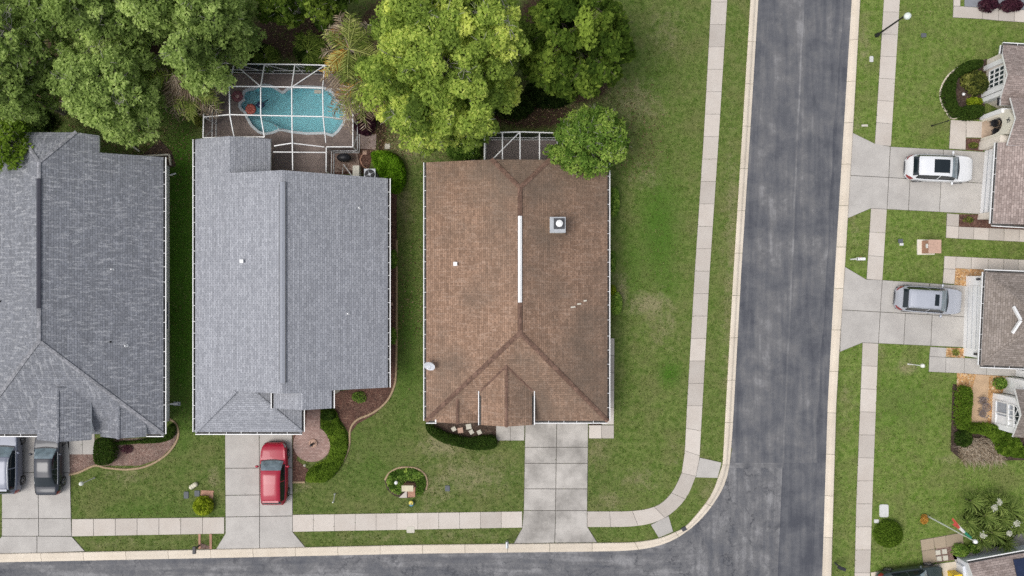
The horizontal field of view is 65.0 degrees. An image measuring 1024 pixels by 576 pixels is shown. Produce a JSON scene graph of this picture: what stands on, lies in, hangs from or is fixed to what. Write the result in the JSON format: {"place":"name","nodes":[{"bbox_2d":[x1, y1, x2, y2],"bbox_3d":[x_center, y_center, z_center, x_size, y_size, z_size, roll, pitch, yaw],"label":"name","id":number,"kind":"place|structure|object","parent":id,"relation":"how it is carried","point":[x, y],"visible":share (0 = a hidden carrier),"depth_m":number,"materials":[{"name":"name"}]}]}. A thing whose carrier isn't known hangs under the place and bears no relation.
{"place":"outdoors","nodes":[
{"label":"outdoors","id":0,"kind":"place"},
{"bbox_2d":[0,437,84,552],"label":"driveway","id":1,"kind":"structure","parent":0,"point":[20,528],"depth_m":57.95,"materials":[{"name":"concrete"}]},
{"bbox_2d":[0,437,25,493],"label":"car","id":2,"kind":"object","parent":1,"relation":"on","point":[12,478],"visible":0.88,"depth_m":56.84,"materials":[{"name":"silver metal"}]},
{"bbox_2d":[28,437,65,494],"bbox_3d":[-33.020,12.387,57.222,2.363,1.456,4.850,0,90,0],"label":"car","id":3,"kind":"object","parent":1,"relation":"on","point":[49,478],"visible":0.81,"depth_m":56.88,"materials":[{"name":"grey paint"}]},
{"bbox_2d":[69,434,94,453],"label":"path","id":4,"kind":"structure","parent":0,"point":[85,447],"depth_m":57.95,"materials":[{"name":"concrete"}]},
{"bbox_2d":[72,517,224,535],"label":"sidewalk","id":5,"kind":"structure","parent":0,"point":[140,526],"depth_m":57.95,"materials":[{"name":"concrete"}]},
{"bbox_2d":[216,435,304,548],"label":"driveway","id":6,"kind":"structure","parent":0,"point":[260,525],"depth_m":57.95,"materials":[{"name":"concrete"}]},
{"bbox_2d":[255,441,289,504],"bbox_3d":[-16.947,13.242,57.137,2.427,1.626,4.550,0,90,0],"label":"car","id":7,"kind":"object","parent":6,"relation":"on","point":[274,467],"visible":1,"depth_m":56.72,"materials":[{"name":"red paint"}]},
{"bbox_2d":[252,45,280,71],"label":"shrub","id":8,"kind":"object","parent":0,"point":[270,56],"visible":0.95,"depth_m":56.25,"materials":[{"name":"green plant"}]},
{"bbox_2d":[204,73,357,173],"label":"patio","id":9,"kind":"structure","parent":0,"point":[310,162],"depth_m":57.94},
{"bbox_2d":[202,62,359,173],"bbox_3d":[-16.159,-11.807,56.205,10.402,3.510,7.613,0,90,0],"label":"pool cage","id":10,"kind":"object","parent":9,"relation":"on","point":[258,69],"visible":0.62,"depth_m":55.52,"materials":[{"name":"white metal"}]},
{"bbox_2d":[238,84,345,136],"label":"swimming pool","id":11,"kind":"structure","parent":9,"relation":"in","point":[307,101],"depth_m":59.30,"materials":[{"name":"liquid"}]},
{"bbox_2d":[293,427,329,461],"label":"patio","id":12,"kind":"structure","parent":0,"point":[304,450],"depth_m":57.95,"materials":[{"name":"brick"}]},
{"bbox_2d":[293,29,331,72],"bbox_3d":[-13.880,-16.759,56.891,2.565,2.239,3.239,-22,90,0],"label":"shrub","id":13,"kind":"object","parent":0,"point":[313,55],"visible":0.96,"depth_m":56.00,"materials":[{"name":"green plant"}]},
{"bbox_2d":[305,409,320,427],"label":"path","id":14,"kind":"structure","parent":0,"point":[313,418],"depth_m":57.95,"materials":[{"name":"brick"}]},
{"bbox_2d":[334,153,359,171],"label":"patio","id":15,"kind":"structure","parent":0,"point":[340,167],"depth_m":57.95,"materials":[{"name":"brick"}]},
{"bbox_2d":[293,511,521,531],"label":"sidewalk","id":16,"kind":"structure","parent":0,"point":[378,521],"depth_m":57.95,"materials":[{"name":"concrete"}]},
{"bbox_2d":[0,0,851,575],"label":"road","id":17,"kind":"structure","parent":0,"point":[764,516],"depth_m":57.98,"materials":[{"name":"grey asphalt"}]},
{"bbox_2d":[496,426,524,440],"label":"path","id":18,"kind":"structure","parent":0,"point":[511,433],"depth_m":57.95,"materials":[{"name":"concrete"}]},
{"bbox_2d":[0,0,1023,575],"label":"lawn","id":19,"kind":"structure","parent":0,"point":[488,480],"depth_m":58.00,"materials":[{"name":"green plant"}]},
{"bbox_2d":[0,118,32,171],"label":"tree","id":20,"kind":"object","parent":19,"relation":"on","point":[8,156],"visible":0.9,"depth_m":52.03,"materials":[{"name":"green plant"}]},
{"bbox_2d":[0,60,66,128],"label":"oak tree","id":21,"kind":"object","parent":19,"relation":"on","point":[21,107],"visible":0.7,"depth_m":51.87,"materials":[{"name":"green plant"}]},
{"bbox_2d":[14,107,56,131],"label":"shrub","id":22,"kind":"object","parent":19,"relation":"on","point":[50,124],"visible":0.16,"depth_m":57.26,"materials":[{"name":"green plant"}]},
{"bbox_2d":[0,0,73,101],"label":"oak tree","id":23,"kind":"object","parent":19,"relation":"on","point":[27,32],"visible":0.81,"depth_m":49.91,"materials":[{"name":"green plant"}]},
{"bbox_2d":[0,131,177,442],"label":"house","id":24,"kind":"structure","parent":19,"relation":"on","point":[84,288],"depth_m":53.61,"materials":[{"name":"grey"}]},
{"bbox_2d":[39,0,162,49],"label":"oak tree","id":25,"kind":"object","parent":19,"relation":"on","point":[91,21],"visible":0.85,"depth_m":49.12,"materials":[{"name":"green plant"}]},
{"bbox_2d":[45,37,167,149],"bbox_3d":[-26.065,-12.903,53.139,7.008,9.800,7.395,0,90,0],"label":"oak tree","id":26,"kind":"object","parent":19,"relation":"on","point":[112,97],"visible":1,"depth_m":50.28,"materials":[{"name":"green plant"}]},
{"bbox_2d":[69,424,177,472],"bbox_3d":[-27.997,11.746,57.995,8.312,0.050,2.487,-10,90,0],"label":"mulch bed","id":27,"kind":"object","parent":19,"relation":"on","point":[140,454],"visible":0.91,"depth_m":57.97,"materials":[{"name":"brown soil"}]},
{"bbox_2d":[92,437,119,465],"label":"hedge","id":28,"kind":"object","parent":27,"relation":"on","point":[99,458],"visible":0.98,"depth_m":57.16,"materials":[{"name":"green plant"}]},
{"bbox_2d":[114,422,176,444],"bbox_3d":[-26.247,10.872,57.720,4.666,0.590,1.212,-18,90,0],"label":"hedge","id":29,"kind":"object","parent":27,"relation":"on","point":[171,430],"visible":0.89,"depth_m":57.58,"materials":[{"name":"green plant"}]},
{"bbox_2d":[69,418,179,475],"bbox_3d":[-27.645,12.364,57.955,8.590,0.090,2.353,-29,90,0],"label":"garden edging","id":30,"kind":"object","parent":19,"relation":"on","point":[156,461],"visible":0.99,"depth_m":57.91,"materials":[{"name":"concrete"}]},
{"bbox_2d":[114,0,179,42],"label":"oak tree","id":31,"kind":"object","parent":19,"relation":"on","point":[150,16],"visible":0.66,"depth_m":49.10,"materials":[{"name":"green plant"}]},
{"bbox_2d":[142,140,175,166],"bbox_3d":[-26.442,-9.654,57.995,4.423,0.050,2.077,0,90,0],"label":"mulch bed","id":32,"kind":"object","parent":19,"relation":"on","point":[155,148],"visible":0.43,"depth_m":57.97,"materials":[{"name":"brown wood"}]},
{"bbox_2d":[149,60,212,120],"bbox_3d":[-22.202,-13.852,55.310,4.559,5.388,5.080,0,90,0],"label":"palm tree","id":33,"kind":"object","parent":19,"relation":"on","point":[173,86],"visible":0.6,"depth_m":53.05,"materials":[{"name":"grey plant"}]},
{"bbox_2d":[167,72,228,124],"bbox_3d":[-21.092,-12.693,55.484,4.216,5.040,3.630,0,90,0],"label":"palm tree","id":34,"kind":"object","parent":19,"relation":"on","point":[203,102],"visible":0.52,"depth_m":53.44,"materials":[{"name":"green plant"}]},
{"bbox_2d":[193,495,213,515],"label":"shrub","id":35,"kind":"object","parent":19,"relation":"on","point":[203,505],"visible":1,"depth_m":57.30,"materials":[{"name":"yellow plant"}]},
{"bbox_2d":[158,0,266,100],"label":"oak tree","id":36,"kind":"object","parent":19,"relation":"on","point":[211,33],"visible":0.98,"depth_m":50.01,"materials":[{"name":"green plant"}]},
{"bbox_2d":[192,136,390,434],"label":"house","id":37,"kind":"structure","parent":19,"relation":"on","point":[291,297],"depth_m":54.06,"materials":[{"name":"grey"}]},
{"bbox_2d":[293,435,307,480],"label":"mulch bed","id":38,"kind":"object","parent":19,"relation":"on","point":[300,470],"visible":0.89,"depth_m":57.97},
{"bbox_2d":[253,0,358,33],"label":"understory tree","id":39,"kind":"object","parent":19,"relation":"on","point":[321,13],"visible":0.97,"depth_m":53.48,"materials":[{"name":"green plant"}]},
{"bbox_2d":[292,36,335,66],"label":"shrub","id":40,"kind":"object","parent":19,"relation":"on","point":[298,55],"visible":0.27,"depth_m":56.68,"materials":[{"name":"green plant"}]},
{"bbox_2d":[305,409,348,482],"bbox_3d":[-13.082,11.511,57.749,2.600,0.540,5.585,13,90,0],"label":"groundcover bush","id":41,"kind":"object","parent":19,"relation":"on","point":[324,470],"visible":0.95,"depth_m":57.62,"materials":[{"name":"green plant"}]},
{"bbox_2d":[319,11,378,85],"bbox_3d":[-10.075,-15.353,54.265,5.363,7.476,5.470,0,90,0],"label":"palm tree","id":42,"kind":"object","parent":19,"relation":"on","point":[349,35],"visible":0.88,"depth_m":50.96,"materials":[{"name":"green plant"}]},
{"bbox_2d":[334,103,375,173],"bbox_3d":[-11.577,-10.808,58.000,3.615,0.040,5.308,0,90,0],"label":"mulch bed","id":43,"kind":"object","parent":19,"relation":"on","point":[366,160],"visible":0.23,"depth_m":57.98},
{"bbox_2d":[357,111,375,135],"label":"shrub","id":44,"kind":"object","parent":43,"relation":"on","point":[366,132],"visible":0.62,"depth_m":57.17,"materials":[{"name":"purple plant"}]},
{"bbox_2d":[320,47,393,135],"bbox_3d":[-9.773,-13.203,54.517,5.729,6.973,5.997,0,90,0],"label":"palm tree","id":45,"kind":"object","parent":19,"relation":"on","point":[349,92],"visible":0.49,"depth_m":51.84,"materials":[{"name":"green plant"}]},
{"bbox_2d":[335,183,396,432],"bbox_3d":[-9.334,1.623,57.995,4.263,0.050,18.535,14,90,0],"label":"mulch bed","id":46,"kind":"object","parent":19,"relation":"on","point":[349,410],"visible":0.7,"depth_m":57.97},
{"bbox_2d":[344,240,397,460],"bbox_3d":[-9.308,5.237,57.955,2.681,0.090,17.361,15,90,0],"label":"garden edging","id":47,"kind":"object","parent":19,"relation":"on","point":[382,405],"visible":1,"depth_m":57.91,"materials":[{"name":"concrete"}]},
{"bbox_2d":[45,6,698,399],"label":"fallen leaves","id":48,"kind":"object","parent":19,"relation":"on","point":[393,152],"visible":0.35,"depth_m":57.95,"materials":[{"name":"plant"}]},
{"bbox_2d":[0,0,757,561],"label":"kerb","id":49,"kind":"structure","parent":19,"relation":"on","point":[346,550],"depth_m":57.90,"materials":[{"name":"concrete"}]},
{"bbox_2d":[371,150,406,194],"bbox_3d":[-8.650,-8.504,57.403,2.061,1.212,3.612,-34,90,0],"label":"hedge","id":50,"kind":"object","parent":19,"relation":"on","point":[387,167],"visible":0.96,"depth_m":57.02,"materials":[{"name":"green plant"}]},
{"bbox_2d":[385,468,425,497],"bbox_3d":[-7.669,14.039,57.995,3.025,0.050,2.227,0,90,0],"label":"mulch bed","id":51,"kind":"object","parent":19,"relation":"on","point":[394,494],"visible":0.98,"depth_m":57.97,"materials":[{"name":"brown wood"}]},
{"bbox_2d":[386,468,426,495],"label":"groundcover bush","id":52,"kind":"object","parent":51,"relation":"on","point":[418,477],"visible":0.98,"depth_m":57.73,"materials":[{"name":"green plant"}]},
{"bbox_2d":[352,0,534,157],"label":"camphor tree","id":53,"kind":"object","parent":19,"relation":"on","point":[461,58],"visible":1,"depth_m":47.20,"materials":[{"name":"green plant"}]},
{"bbox_2d":[422,97,494,152],"bbox_3d":[-3.562,-11.217,53.687,5.072,8.690,4.787,0,90,0],"label":"lychee tree","id":54,"kind":"object","parent":19,"relation":"on","point":[472,141],"visible":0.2,"depth_m":52.26,"materials":[{"name":"green plant"}]},
{"bbox_2d":[445,136,480,160],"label":"shrub","id":55,"kind":"object","parent":19,"relation":"on","point":[460,153],"visible":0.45,"depth_m":56.59,"materials":[{"name":"green plant"}]},
{"bbox_2d":[434,422,498,444],"bbox_3d":[-3.462,10.346,57.995,5.000,0.050,2.231,0,90,0],"label":"mulch bed","id":56,"kind":"object","parent":19,"relation":"on","point":[476,427],"visible":0.32,"depth_m":57.97,"materials":[{"name":"brown wood"}]},
{"bbox_2d":[425,423,497,449],"bbox_3d":[-3.692,10.797,57.616,5.386,0.798,1.384,10,90,0],"label":"hedge","id":57,"kind":"object","parent":56,"relation":"on","point":[442,436],"visible":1,"depth_m":57.36,"materials":[{"name":"green plant"}]},
{"bbox_2d":[494,92,535,121],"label":"shrub","id":58,"kind":"object","parent":19,"relation":"on","point":[525,106],"visible":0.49,"depth_m":56.51,"materials":[{"name":"green plant"}]},
{"bbox_2d":[423,158,609,426],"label":"house","id":59,"kind":"structure","parent":19,"relation":"on","point":[516,292],"depth_m":54.30,"materials":[{"name":"brown"}]},
{"bbox_2d":[524,82,572,109],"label":"shrub","id":60,"kind":"object","parent":19,"relation":"on","point":[537,95],"visible":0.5,"depth_m":56.54,"materials":[{"name":"green plant"}]},
{"bbox_2d":[518,0,636,104],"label":"lychee tree","id":61,"kind":"object","parent":19,"relation":"on","point":[596,33],"visible":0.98,"depth_m":50.10,"materials":[{"name":"green plant"}]},
{"bbox_2d":[542,102,630,179],"bbox_3d":[5.055,-9.832,54.797,6.025,6.476,5.039,0,90,0],"label":"tree","id":62,"kind":"object","parent":19,"relation":"on","point":[586,134],"visible":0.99,"depth_m":52.62,"materials":[{"name":"green plant"}]},
{"bbox_2d":[610,187,619,217],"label":"shrub","id":63,"kind":"object","parent":19,"relation":"on","point":[614,202],"visible":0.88,"depth_m":57.12,"materials":[{"name":"green plant"}]},
{"bbox_2d":[610,292,622,315],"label":"shrub","id":64,"kind":"object","parent":19,"relation":"on","point":[616,299],"visible":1,"depth_m":57.25,"materials":[{"name":"green plant"}]},
{"bbox_2d":[651,516,672,537],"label":"kerb ramp","id":65,"kind":"structure","parent":19,"relation":"on","point":[662,527],"depth_m":57.94,"materials":[{"name":"concrete"}]},
{"bbox_2d":[696,458,721,477],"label":"kerb ramp","id":66,"kind":"structure","parent":19,"relation":"on","point":[707,468],"depth_m":57.94,"materials":[{"name":"concrete"}]},
{"bbox_2d":[822,0,859,575],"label":"kerb","id":67,"kind":"structure","parent":19,"relation":"on","point":[840,272],"depth_m":57.90,"materials":[{"name":"concrete"}]},
{"bbox_2d":[873,519,903,547],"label":"shrub","id":68,"kind":"object","parent":19,"relation":"on","point":[887,532],"visible":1,"depth_m":57.28,"materials":[{"name":"green plant"}]},
{"bbox_2d":[917,240,940,254],"bbox_3d":[29.817,-2.942,57.472,1.250,1.075,1.100,0,90,0],"label":"brick mailbox","id":69,"kind":"object","parent":19,"relation":"on","point":[928,247],"visible":1,"depth_m":57.13,"materials":[{"name":"brick"}]},
{"bbox_2d":[942,59,986,119],"bbox_3d":[32.615,-14.327,57.995,3.231,0.050,4.423,0,90,0],"label":"mulch bed","id":70,"kind":"object","parent":19,"relation":"on","point":[961,99],"visible":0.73,"depth_m":57.97,"materials":[{"name":"brown wood"}]},
{"bbox_2d":[939,59,983,117],"bbox_3d":[31.985,-14.499,57.516,2.047,0.990,4.677,24,90,0],"label":"hedge","id":71,"kind":"object","parent":70,"relation":"on","point":[948,92],"visible":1,"depth_m":57.24,"materials":[{"name":"green plant"}]},
{"bbox_2d":[958,104,984,120],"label":"hedge","id":72,"kind":"object","parent":70,"relation":"on","point":[969,113],"visible":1,"depth_m":57.27,"materials":[{"name":"green plant"}]},
{"bbox_2d":[964,70,989,96],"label":"shrub","id":73,"kind":"object","parent":70,"relation":"on","point":[979,88],"visible":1,"depth_m":57.23,"materials":[{"name":"green plant"}]},
{"bbox_2d":[954,268,983,285],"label":"mulch bed","id":74,"kind":"object","parent":19,"relation":"on","point":[960,276],"visible":0.73,"depth_m":57.97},
{"bbox_2d":[961,491,988,513],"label":"strap leaf plant","id":75,"kind":"object","parent":19,"relation":"on","point":[974,501],"visible":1,"depth_m":57.08,"materials":[{"name":"green plant"}]},
{"bbox_2d":[972,374,988,422],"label":"patio","id":76,"kind":"structure","parent":19,"relation":"on","point":[980,386],"depth_m":57.95,"materials":[{"name":"beige concrete"}]},
{"bbox_2d":[957,373,1007,425],"bbox_3d":[33.904,8.058,57.992,3.731,0.055,3.885,0,90,0],"label":"mulch bed","id":77,"kind":"object","parent":19,"relation":"on","point":[965,379],"visible":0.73,"depth_m":57.97,"materials":[{"name":"orange soil"}]},
{"bbox_2d":[950,384,1023,460],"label":"mulch bed","id":78,"kind":"object","parent":19,"relation":"on","point":[954,447],"visible":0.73,"depth_m":57.97,"materials":[{"name":"brown wood"}]},
{"bbox_2d":[952,385,973,429],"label":"hedge","id":79,"kind":"object","parent":78,"relation":"on","point":[964,413],"visible":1,"depth_m":57.02,"materials":[{"name":"green plant"}]},
{"bbox_2d":[953,429,972,447],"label":"shrub","id":80,"kind":"object","parent":78,"relation":"on","point":[965,435],"visible":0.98,"depth_m":57.40,"materials":[{"name":"green plant"}]},
{"bbox_2d":[957,435,1007,470],"bbox_3d":[33.665,11.850,57.750,4.138,0.500,2.744,0,90,0],"label":"dry grass clump","id":81,"kind":"object","parent":78,"relation":"on","point":[980,452],"visible":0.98,"depth_m":57.55,"materials":[{"name":"beige plant"}]},
{"bbox_2d":[967,422,1023,458],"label":"hedge","id":82,"kind":"object","parent":78,"relation":"on","point":[1010,446],"visible":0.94,"depth_m":57.16,"materials":[{"name":"green plant"}]},
{"bbox_2d":[973,504,1003,528],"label":"strap leaf plant","id":83,"kind":"object","parent":19,"relation":"on","point":[986,517],"visible":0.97,"depth_m":57.01,"materials":[{"name":"green plant"}]},
{"bbox_2d":[956,545,1023,575],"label":"house","id":84,"kind":"structure","parent":19,"relation":"on","point":[995,563],"depth_m":55.23,"materials":[{"name":"brown"}]},
{"bbox_2d":[959,214,1023,229],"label":"mulch bed","id":85,"kind":"object","parent":19,"relation":"on","point":[976,223],"visible":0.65,"depth_m":57.96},
{"bbox_2d":[962,501,1020,546],"bbox_3d":[34.509,16.928,57.716,4.257,0.644,3.499,0,90,0],"label":"groundcover bush","id":86,"kind":"object","parent":19,"relation":"on","point":[978,514],"visible":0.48,"depth_m":57.55,"materials":[{"name":"green plant"}]},
{"bbox_2d":[963,269,1023,437],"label":"house","id":87,"kind":"structure","parent":19,"relation":"on","point":[994,321],"depth_m":55.20,"materials":[{"name":"beige"}]},
{"bbox_2d":[963,286,980,349],"bbox_3d":[32.733,2.077,56.925,0.357,2.150,4.475,2,90,0],"label":"garage door","id":88,"kind":"structure","parent":87,"relation":"in","point":[972,293],"depth_m":56.99,"materials":[{"name":"white metal"}]},
{"bbox_2d":[977,42,1023,227],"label":"house","id":89,"kind":"structure","parent":19,"relation":"on","point":[1002,199],"depth_m":55.17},
{"bbox_2d":[980,149,992,212],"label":"garage door","id":90,"kind":"structure","parent":89,"relation":"in","point":[988,158],"depth_m":57.40,"materials":[{"name":"white paint"}]},
{"bbox_2d":[987,64,1005,89],"bbox_3d":[34.076,-14.810,56.550,0.177,1.890,1.398,0,90,0],"label":"window","id":91,"kind":"structure","parent":89,"relation":"in","point":[996,76],"depth_m":56.56,"materials":[{"name":"white metal"}]},
{"bbox_2d":[997,0,1023,12],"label":"shrub","id":92,"kind":"object","parent":19,"relation":"on","point":[1014,5],"visible":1,"depth_m":57.33,"materials":[{"name":"purple plant"}]},
{"bbox_2d":[486,140,560,159],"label":"patio","id":93,"kind":"structure","parent":0,"point":[529,149],"depth_m":57.94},
{"bbox_2d":[484,131,557,159],"bbox_3d":[0.698,-9.661,56.350,5.292,3.200,2.115,0,90,0],"label":"screen porch","id":94,"kind":"object","parent":93,"relation":"on","point":[520,135],"visible":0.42,"depth_m":55.92,"materials":[{"name":"white metal"}]},
{"bbox_2d":[514,424,596,543],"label":"driveway","id":95,"kind":"structure","parent":0,"point":[555,492],"depth_m":57.95,"materials":[{"name":"concrete"}]},
{"bbox_2d":[589,338,613,437],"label":"path","id":96,"kind":"structure","parent":0,"point":[606,431],"depth_m":57.95,"materials":[{"name":"concrete"}]},
{"bbox_2d":[587,0,726,526],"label":"sidewalk","id":97,"kind":"structure","parent":0,"point":[672,502],"depth_m":57.95,"materials":[{"name":"concrete"}]},
{"bbox_2d":[854,343,877,575],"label":"sidewalk","id":98,"kind":"structure","parent":0,"point":[865,469],"depth_m":57.95,"materials":[{"name":"concrete"}]},
{"bbox_2d":[866,209,886,279],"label":"sidewalk","id":99,"kind":"structure","parent":0,"point":[876,249],"depth_m":57.95,"materials":[{"name":"concrete"}]},
{"bbox_2d":[875,0,899,145],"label":"sidewalk","id":100,"kind":"structure","parent":0,"point":[885,99],"depth_m":57.95,"materials":[{"name":"concrete"}]},
{"bbox_2d":[839,267,964,351],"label":"driveway","id":101,"kind":"structure","parent":0,"point":[867,305],"depth_m":57.95,"materials":[{"name":"concrete"}]},
{"bbox_2d":[893,284,961,317],"bbox_3d":[29.700,0.853,57.077,4.750,1.747,2.409,4,90,0],"label":"car","id":102,"kind":"object","parent":101,"relation":"on","point":[926,299],"visible":1,"depth_m":56.64,"materials":[{"name":"silver metal"}]},
{"bbox_2d":[870,561,956,575],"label":"driveway","id":103,"kind":"structure","parent":0,"point":[947,566],"depth_m":57.95,"materials":[{"name":"concrete"}]},
{"bbox_2d":[875,562,942,575],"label":"car","id":104,"kind":"object","parent":103,"relation":"on","point":[927,569],"visible":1,"depth_m":57.07,"materials":[{"name":"black paint"}]},
{"bbox_2d":[848,133,984,217],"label":"driveway","id":105,"kind":"structure","parent":0,"point":[887,185],"depth_m":57.95,"materials":[{"name":"concrete"}]},
{"bbox_2d":[903,151,972,184],"bbox_3d":[30.459,-8.515,57.095,4.820,1.710,2.427,3,90,0],"label":"car","id":106,"kind":"object","parent":105,"relation":"on","point":[952,169],"visible":1,"depth_m":56.66,"materials":[{"name":"white paint"}]},
{"bbox_2d":[920,532,962,562],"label":"path","id":107,"kind":"structure","parent":0,"point":[928,554],"depth_m":57.95,"materials":[{"name":"beige concrete"}]},
{"bbox_2d":[949,120,981,149],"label":"path","id":108,"kind":"structure","parent":0,"point":[961,131],"depth_m":57.95,"materials":[{"name":"concrete"}]},
{"bbox_2d":[929,347,1020,376],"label":"path","id":109,"kind":"structure","parent":0,"point":[939,361],"depth_m":57.95,"materials":[{"name":"concrete"}]},
{"bbox_2d":[942,256,1023,283],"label":"path","id":110,"kind":"structure","parent":0,"point":[951,263],"depth_m":57.95,"materials":[{"name":"concrete"}]},
{"bbox_2d":[946,213,1023,241],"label":"path","id":111,"kind":"structure","parent":0,"point":[954,230],"depth_m":57.95,"materials":[{"name":"concrete"}]},
{"bbox_2d":[953,0,1023,21],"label":"path","id":112,"kind":"structure","parent":0,"point":[996,14],"depth_m":57.95,"materials":[{"name":"concrete"}]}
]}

